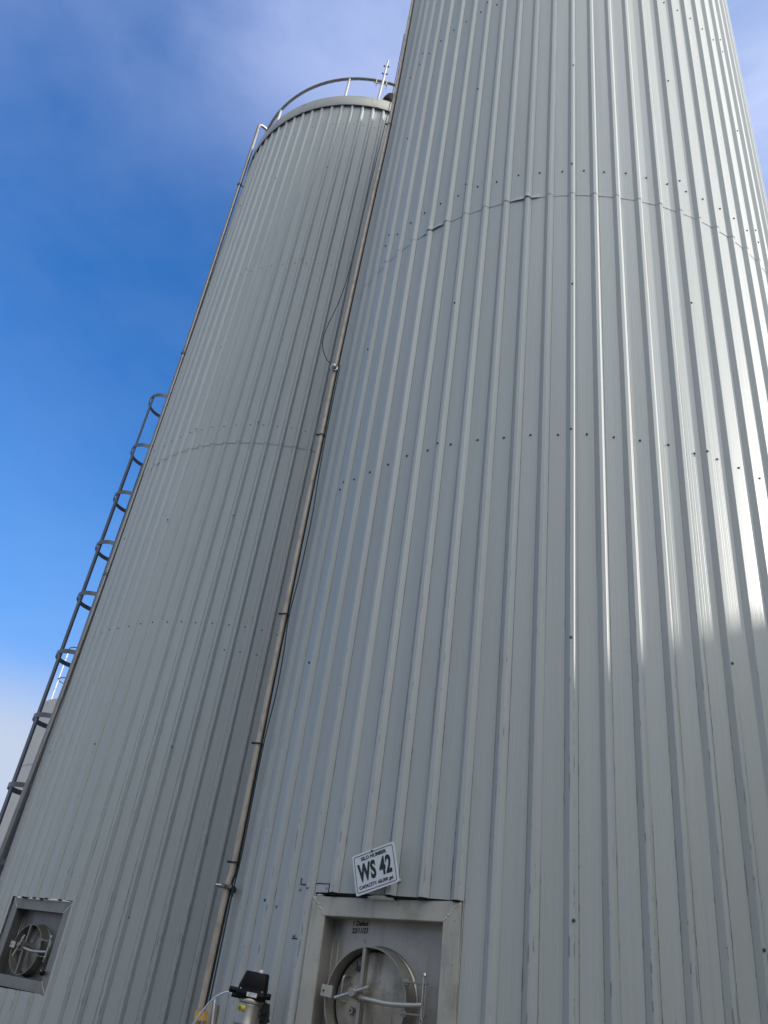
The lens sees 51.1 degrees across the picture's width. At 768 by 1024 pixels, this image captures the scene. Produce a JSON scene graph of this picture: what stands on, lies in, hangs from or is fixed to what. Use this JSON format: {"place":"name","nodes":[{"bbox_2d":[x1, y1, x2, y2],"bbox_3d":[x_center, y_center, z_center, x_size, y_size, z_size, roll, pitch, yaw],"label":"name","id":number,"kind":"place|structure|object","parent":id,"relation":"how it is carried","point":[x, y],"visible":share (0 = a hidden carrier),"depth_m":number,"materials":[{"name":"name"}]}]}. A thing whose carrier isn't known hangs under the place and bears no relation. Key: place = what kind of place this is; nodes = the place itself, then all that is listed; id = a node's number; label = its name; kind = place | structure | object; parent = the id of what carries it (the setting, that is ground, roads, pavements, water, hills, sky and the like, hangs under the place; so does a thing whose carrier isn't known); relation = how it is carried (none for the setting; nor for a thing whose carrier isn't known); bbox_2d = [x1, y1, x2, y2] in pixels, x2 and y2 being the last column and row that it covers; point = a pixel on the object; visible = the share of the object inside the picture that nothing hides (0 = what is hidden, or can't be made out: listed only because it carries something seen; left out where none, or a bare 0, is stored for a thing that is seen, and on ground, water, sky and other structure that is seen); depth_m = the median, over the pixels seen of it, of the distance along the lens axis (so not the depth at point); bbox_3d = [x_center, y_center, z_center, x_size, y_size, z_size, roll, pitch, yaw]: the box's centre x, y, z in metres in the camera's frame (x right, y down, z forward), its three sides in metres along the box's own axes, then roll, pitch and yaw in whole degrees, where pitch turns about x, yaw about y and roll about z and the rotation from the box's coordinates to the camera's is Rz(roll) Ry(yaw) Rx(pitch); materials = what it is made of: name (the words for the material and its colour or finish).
{"place":"outdoors","nodes":[
{"label":"outdoors","id":0,"kind":"place"},
{"bbox_2d":[0,0,767,811],"label":"sky","id":1,"kind":"structure","parent":0,"point":[128,127],"materials":[{"name":"blue"}]},
{"label":"ground","id":2,"kind":"structure","parent":0,"visible":0},
{"bbox_2d":[0,698,57,846],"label":"storage tank","id":3,"kind":"object","parent":2,"relation":"on","point":[39,732],"visible":0.02,"depth_m":22.38,"materials":[{"name":"metal"}]},
{"bbox_2d":[51,647,76,698],"bbox_3d":[-11.156,9.361,24.944,0.840,10.881,0.840,9,-32,0],"label":"caged ladder","id":4,"kind":"object","parent":3,"relation":"attached to","point":[59,677],"visible":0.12,"depth_m":27.20,"materials":[{"name":"metal"}]},
{"bbox_2d":[0,60,395,1023],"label":"silo","id":5,"kind":"object","parent":2,"relation":"on","point":[116,866],"visible":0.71,"depth_m":7.89,"materials":[{"name":"metal"}]},
{"bbox_2d":[0,393,166,876],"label":"caged ladder","id":6,"kind":"object","parent":5,"relation":"attached to","point":[11,789],"visible":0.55,"depth_m":9.49,"materials":[{"name":"metal"}]},
{"bbox_2d":[0,124,266,863],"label":"side pipe","id":7,"kind":"object","parent":5,"relation":"attached to","point":[18,808],"visible":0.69,"depth_m":9.33,"materials":[{"name":"metal"}]},
{"bbox_2d":[201,0,767,1023],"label":"silo","id":8,"kind":"object","parent":2,"relation":"on","point":[519,716],"visible":0.96,"depth_m":4.47,"materials":[{"name":"metal"}]},
{"bbox_2d":[229,970,270,1023],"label":"actuated valve","id":9,"kind":"object","parent":8,"relation":"attached to","point":[250,991],"visible":1,"depth_m":3.58,"materials":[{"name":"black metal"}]},
{"bbox_2d":[193,991,231,1023],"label":"air hose","id":10,"kind":"object","parent":9,"relation":"attached to","point":[206,1006],"visible":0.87,"depth_m":3.71,"materials":[{"name":"white plastic"}]},
{"bbox_2d":[195,0,414,1023],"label":"riser pipe","id":11,"kind":"object","parent":8,"relation":"attached to","point":[227,886],"visible":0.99,"depth_m":5.28,"materials":[{"name":"metal"}]},
{"bbox_2d":[194,1003,218,1023],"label":"pipe sleeve","id":12,"kind":"object","parent":11,"relation":"attached to","point":[205,1017],"visible":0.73,"depth_m":4.02,"materials":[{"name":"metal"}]},
{"bbox_2d":[211,999,215,1023],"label":"air hose","id":13,"kind":"object","parent":12,"relation":"hanging from","point":[214,1000],"visible":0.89,"depth_m":4.02,"materials":[{"name":"white plastic"}]},
{"bbox_2d":[208,365,340,1002],"bbox_3d":[-0.613,0.666,5.260,0.034,4.390,0.012,9,-32,0],"label":"cable","id":14,"kind":"object","parent":11,"relation":"attached to","point":[272,707],"visible":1,"depth_m":4.88,"materials":[{"name":"metal"}]},
{"bbox_2d":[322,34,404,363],"bbox_3d":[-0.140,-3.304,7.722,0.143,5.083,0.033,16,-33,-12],"label":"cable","id":15,"kind":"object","parent":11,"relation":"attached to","point":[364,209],"visible":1,"depth_m":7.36,"materials":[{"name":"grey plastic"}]},
{"bbox_2d":[352,842,398,895],"bbox_3d":[-0.031,1.638,3.682,0.274,0.236,0.052,-15,-39,32],"label":"number sign","id":16,"kind":"object","parent":8,"relation":"attached to","point":[376,868],"visible":1,"depth_m":3.67,"materials":[{"name":"white metal"}]}
]}

